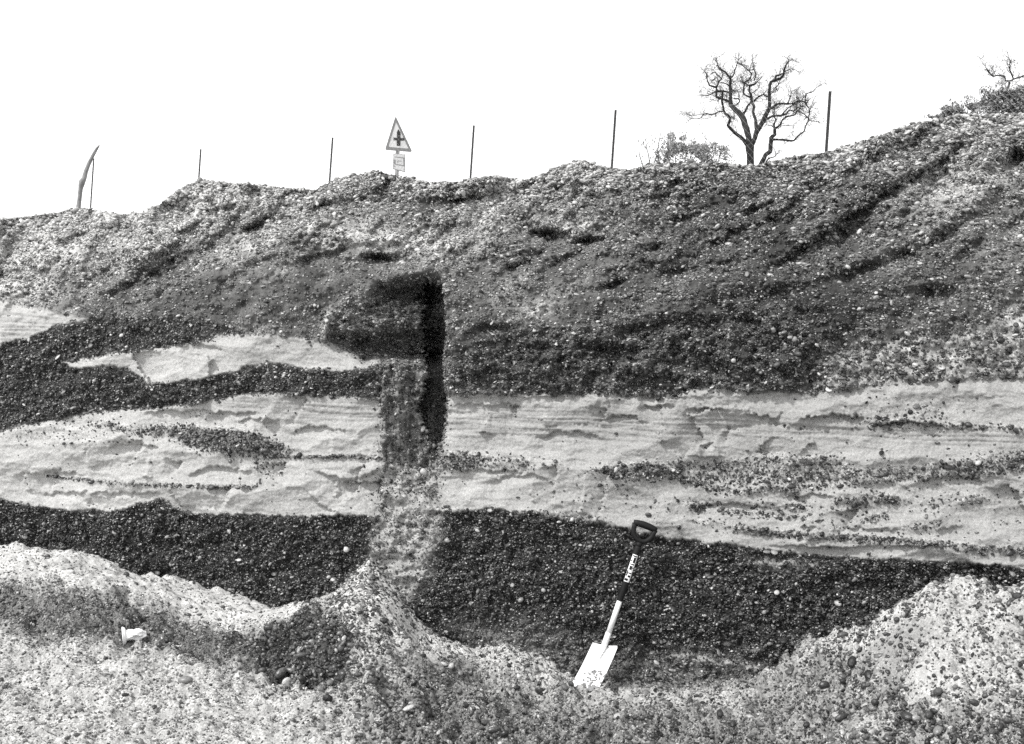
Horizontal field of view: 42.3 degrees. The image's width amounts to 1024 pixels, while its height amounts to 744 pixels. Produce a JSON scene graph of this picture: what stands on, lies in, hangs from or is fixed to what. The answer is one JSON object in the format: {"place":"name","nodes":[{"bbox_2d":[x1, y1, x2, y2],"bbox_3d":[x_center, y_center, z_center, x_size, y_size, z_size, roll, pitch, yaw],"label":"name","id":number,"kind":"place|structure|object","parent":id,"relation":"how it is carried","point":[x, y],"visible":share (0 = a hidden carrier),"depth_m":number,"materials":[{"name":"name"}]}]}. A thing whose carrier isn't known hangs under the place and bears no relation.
{"place":"outdoors","nodes":[
{"label":"outdoors","id":0,"kind":"place"},
{"bbox_2d":[0,578,801,743],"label":"ground","id":1,"kind":"structure","parent":0,"point":[161,663],"depth_m":6.51,"materials":[{"name":"grey gravel"}]},
{"bbox_2d":[53,702,61,706],"bbox_3d":[-2.098,1.541,6.121,0.040,0.033,0.031,4,0,0],"label":"stone","id":2,"kind":"object","parent":1,"relation":"on","point":[56,704],"visible":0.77,"depth_m":6.11,"materials":[{"name":"white stone"}]},
{"bbox_2d":[0,541,313,625],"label":"sand bank","id":3,"kind":"structure","parent":1,"relation":"on","point":[135,589],"depth_m":7.50,"materials":[{"name":"white sand"}]},
{"bbox_2d":[178,676,192,683],"bbox_3d":[-1.602,1.511,6.485,0.075,0.045,0.055,4,0,20],"label":"stone","id":4,"kind":"object","parent":1,"relation":"on","point":[185,679],"visible":0.87,"depth_m":6.47,"materials":[{"name":"white stone"}]},
{"bbox_2d":[246,559,448,693],"bbox_3d":[-0.783,1.366,7.333,0.889,0.565,1.818,4,0,13],"label":"gravel cone","id":5,"kind":"object","parent":1,"relation":"on","point":[323,644],"visible":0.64,"depth_m":6.87,"materials":[{"name":"grey gravel"}]},
{"bbox_2d":[468,668,472,675],"bbox_3d":[-0.219,1.583,6.979,0.033,0.046,0.032,4,0,0],"label":"stone","id":6,"kind":"object","parent":1,"relation":"on","point":[470,672],"visible":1,"depth_m":6.97,"materials":[{"name":"grey stone"}]},
{"bbox_2d":[6,554,1021,743],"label":"clods","id":7,"kind":"object","parent":1,"relation":"on","point":[840,717],"visible":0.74,"depth_m":6.42,"materials":[{"name":"grey soil"}]},
{"bbox_2d":[535,687,544,693],"bbox_3d":[0.146,1.675,6.941,0.052,0.046,0.038,4,0,0],"label":"stone","id":8,"kind":"object","parent":1,"relation":"on","point":[538,690],"visible":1,"depth_m":6.93,"materials":[{"name":"grey stone"}]},
{"bbox_2d":[573,520,657,690],"bbox_3d":[0.541,1.243,7.136,0.214,0.888,0.469,4,0,43],"label":"spade","id":9,"kind":"object","parent":1,"relation":"on","point":[592,671],"visible":0.98,"depth_m":7.14,"materials":[{"name":"metal"}]},
{"bbox_2d":[752,574,1023,743],"bbox_3d":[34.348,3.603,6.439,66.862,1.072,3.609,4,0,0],"label":"gravel heap","id":10,"kind":"object","parent":1,"relation":"on","point":[922,673],"visible":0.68,"depth_m":6.11,"materials":[{"name":"grey gravel"}]},
{"bbox_2d":[0,114,1023,683],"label":"pit face","id":11,"kind":"object","parent":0,"point":[642,424],"visible":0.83,"depth_m":7.66},
{"bbox_2d":[0,112,1023,682],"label":"gravel","id":12,"kind":"structure","parent":11,"relation":"on","point":[884,148],"depth_m":7.85,"materials":[{"name":"grey gravel"}]},
{"bbox_2d":[420,468,426,475],"bbox_3d":[-0.515,0.581,7.710,0.044,0.042,0.033,4,0,0],"label":"stone","id":13,"kind":"object","parent":12,"relation":"on","point":[423,471],"visible":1,"depth_m":7.70,"materials":[{"name":"white stone"}]},
{"bbox_2d":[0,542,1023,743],"bbox_3d":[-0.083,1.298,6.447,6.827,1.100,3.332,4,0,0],"label":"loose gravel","id":14,"kind":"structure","parent":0,"point":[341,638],"depth_m":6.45,"materials":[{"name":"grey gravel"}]},
{"bbox_2d":[122,627,145,644],"bbox_3d":[-1.959,1.368,6.856,0.126,0.097,0.098,4,0,-17],"label":"paper cup","id":15,"kind":"object","parent":14,"relation":"on","point":[137,634],"visible":1,"depth_m":6.83,"materials":[{"name":"white paper"}]},
{"bbox_2d":[0,0,1023,218],"label":"sky","id":16,"kind":"structure","parent":0,"point":[134,79],"materials":[{"name":"white"}]},
{"bbox_3d":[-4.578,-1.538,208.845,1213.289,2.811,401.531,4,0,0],"label":"upper ground","id":17,"kind":"structure","parent":0,"visible":0},
{"bbox_2d":[76,145,99,207],"bbox_3d":[-3.844,-1.749,11.997,0.188,0.626,0.081,4,0,0],"label":"dead branch","id":18,"kind":"object","parent":17,"relation":"on","point":[82,181],"visible":0.94,"depth_m":11.99,"materials":[{"name":"grey wood"}]},
{"bbox_2d":[385,117,411,174],"bbox_3d":[-1.850,-2.976,21.033,0.455,2.132,0.109,4,0,-32],"label":"road sign","id":19,"kind":"object","parent":17,"relation":"on","point":[396,130],"visible":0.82,"depth_m":21.00,"materials":[{"name":"white metal"}]},
{"bbox_2d":[0,80,1023,217],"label":"chain link fence","id":20,"kind":"object","parent":17,"relation":"on","point":[828,108],"visible":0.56,"depth_m":18.12,"materials":[{"name":"metal"}]},
{"bbox_2d":[634,131,686,165],"bbox_3d":[2.864,-3.312,26.084,0.861,3.035,0.991,4,0,42],"label":"young shrub","id":21,"kind":"object","parent":17,"relation":"on","point":[668,141],"visible":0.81,"depth_m":26.02,"materials":[{"name":"grey plant"}]},
{"bbox_2d":[652,131,708,162],"bbox_3d":[3.361,-3.346,26.981,1.157,3.170,0.674,4,0,0],"label":"leafy bush","id":22,"kind":"object","parent":17,"relation":"on","point":[696,149],"visible":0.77,"depth_m":26.91,"materials":[{"name":"grey plant"}]},
{"bbox_2d":[687,132,737,162],"bbox_3d":[4.069,-3.335,27.518,1.074,3.243,0.632,4,0,0],"label":"leafy bush","id":23,"kind":"object","parent":17,"relation":"on","point":[722,150],"visible":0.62,"depth_m":27.45,"materials":[{"name":"grey plant"}]},
{"bbox_2d":[672,36,841,164],"bbox_3d":[5.071,-5.289,27.954,3.589,3.979,2.090,4,0,0],"label":"bare tree","id":24,"kind":"object","parent":17,"relation":"on","point":[741,116],"visible":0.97,"depth_m":27.96,"materials":[{"name":"black plant"}]},
{"bbox_2d":[752,85,838,163],"bbox_3d":[6.100,-4.860,28.828,1.906,3.068,0.989,4,0,0],"label":"bare tree","id":25,"kind":"object","parent":17,"relation":"on","point":[765,155],"visible":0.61,"depth_m":28.71,"materials":[{"name":"grey plant"}]},
{"bbox_2d":[923,95,980,118],"bbox_3d":[7.898,-3.254,23.996,1.062,3.594,0.539,4,0,0],"label":"leafy bush","id":26,"kind":"object","parent":17,"relation":"on","point":[956,110],"visible":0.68,"depth_m":23.93,"materials":[{"name":"grey plant"}]},
{"bbox_2d":[971,40,1023,88],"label":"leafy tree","id":27,"kind":"object","parent":17,"relation":"on","point":[993,74],"visible":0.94,"depth_m":25.02,"materials":[{"name":"plant"}]},
{"bbox_2d":[972,79,1023,114],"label":"leafy bush","id":28,"kind":"object","parent":17,"relation":"on","point":[1012,100],"visible":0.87,"depth_m":21.89,"materials":[{"name":"grey plant"}]}
]}

